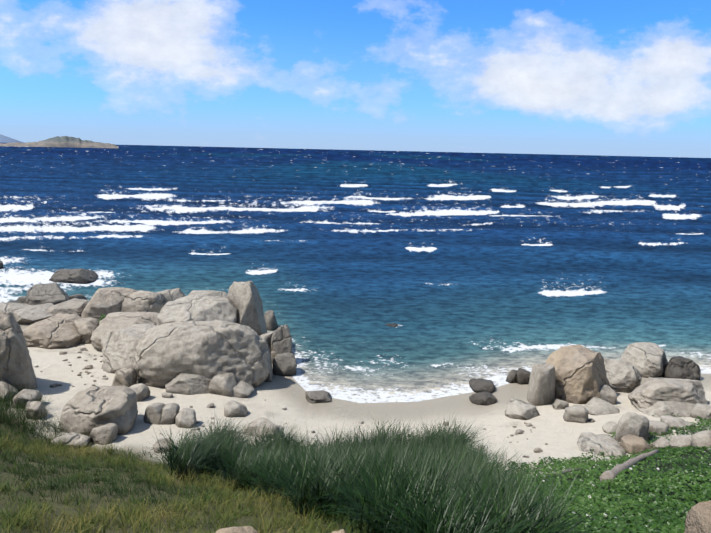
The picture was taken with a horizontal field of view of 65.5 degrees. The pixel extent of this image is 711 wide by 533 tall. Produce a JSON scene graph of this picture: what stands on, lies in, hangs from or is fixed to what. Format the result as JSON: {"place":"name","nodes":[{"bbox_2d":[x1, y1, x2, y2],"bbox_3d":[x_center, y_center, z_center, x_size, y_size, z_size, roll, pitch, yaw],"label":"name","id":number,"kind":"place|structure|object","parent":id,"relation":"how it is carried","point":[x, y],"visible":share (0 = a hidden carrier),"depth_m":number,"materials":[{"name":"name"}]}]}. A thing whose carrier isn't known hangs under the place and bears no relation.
{"place":"outdoors","nodes":[
{"label":"outdoors","id":0,"kind":"place"},
{"bbox_2d":[0,134,23,142],"bbox_3d":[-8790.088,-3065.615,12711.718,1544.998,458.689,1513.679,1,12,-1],"label":"mountain","id":1,"kind":"structure","parent":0,"point":[4,139],"depth_m":13215.60,"materials":[{"name":"grey stone"}]},
{"bbox_2d":[0,136,118,147],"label":"island","id":2,"kind":"structure","parent":0,"point":[65,141],"depth_m":2173.02,"materials":[{"name":"grey stone"}]},
{"bbox_2d":[0,143,710,402],"bbox_3d":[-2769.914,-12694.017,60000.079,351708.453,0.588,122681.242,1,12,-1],"label":"sea water","id":3,"kind":"structure","parent":0,"point":[461,269],"depth_m":89.11,"materials":[{"name":"blue liquid"}]},
{"bbox_2d":[0,324,710,532],"bbox_3d":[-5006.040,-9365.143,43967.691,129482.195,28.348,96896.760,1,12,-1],"label":"ground","id":4,"kind":"structure","parent":0,"point":[556,432],"depth_m":29.95,"materials":[{"name":"beige sand"}]},
{"bbox_2d":[98,314,105,321],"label":"shrub on rocks","id":5,"kind":"object","parent":4,"relation":"on","point":[102,318],"visible":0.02,"depth_m":43.02,"materials":[{"name":"green plant"}]},
{"bbox_2d":[0,281,296,397],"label":"outcrop rock","id":6,"kind":"object","parent":4,"relation":"on","point":[178,341],"visible":1,"depth_m":39.14,"materials":[{"name":"stone"}]},
{"bbox_2d":[0,377,383,532],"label":"dry grass","id":7,"kind":"structure","parent":4,"relation":"on","point":[15,521],"depth_m":14.78,"materials":[{"name":"green plant"}]},
{"bbox_2d":[0,260,530,405],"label":"rocks","id":8,"kind":"object","parent":4,"relation":"on","point":[483,389],"visible":0.65,"depth_m":37.09,"materials":[{"name":"stone"}]},
{"bbox_2d":[0,311,594,457],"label":"beach boulders","id":9,"kind":"object","parent":4,"relation":"on","point":[105,414],"visible":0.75,"depth_m":28.20,"materials":[{"name":"stone"}]},
{"bbox_2d":[143,413,618,532],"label":"tall grass","id":10,"kind":"structure","parent":4,"relation":"on","point":[439,481],"depth_m":13.66,"materials":[{"name":"green plant"}]},
{"bbox_2d":[216,500,710,532],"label":"rocks","id":11,"kind":"object","parent":4,"relation":"on","point":[698,518],"visible":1,"depth_m":8.19,"materials":[{"name":"stone"}]},
{"bbox_2d":[499,414,710,532],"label":"beach vine","id":12,"kind":"object","parent":4,"relation":"on","point":[663,520],"visible":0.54,"depth_m":16.87,"materials":[{"name":"green plant"}]},
{"bbox_2d":[504,342,710,457],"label":"rock pile","id":13,"kind":"object","parent":4,"relation":"on","point":[563,377],"visible":0.94,"depth_m":32.76,"materials":[{"name":"stone"}]},
{"bbox_2d":[599,449,659,480],"bbox_3d":[10.779,7.599,21.462,0.476,2.312,7.287,11,16,40],"label":"driftwood log","id":14,"kind":"object","parent":4,"relation":"on","point":[612,473],"visible":0.58,"depth_m":20.17,"materials":[{"name":"grey wood"}]},
{"bbox_2d":[0,0,710,157],"label":"sky","id":15,"kind":"structure","parent":0,"point":[557,77],"materials":[{"name":"blue"}]}
]}

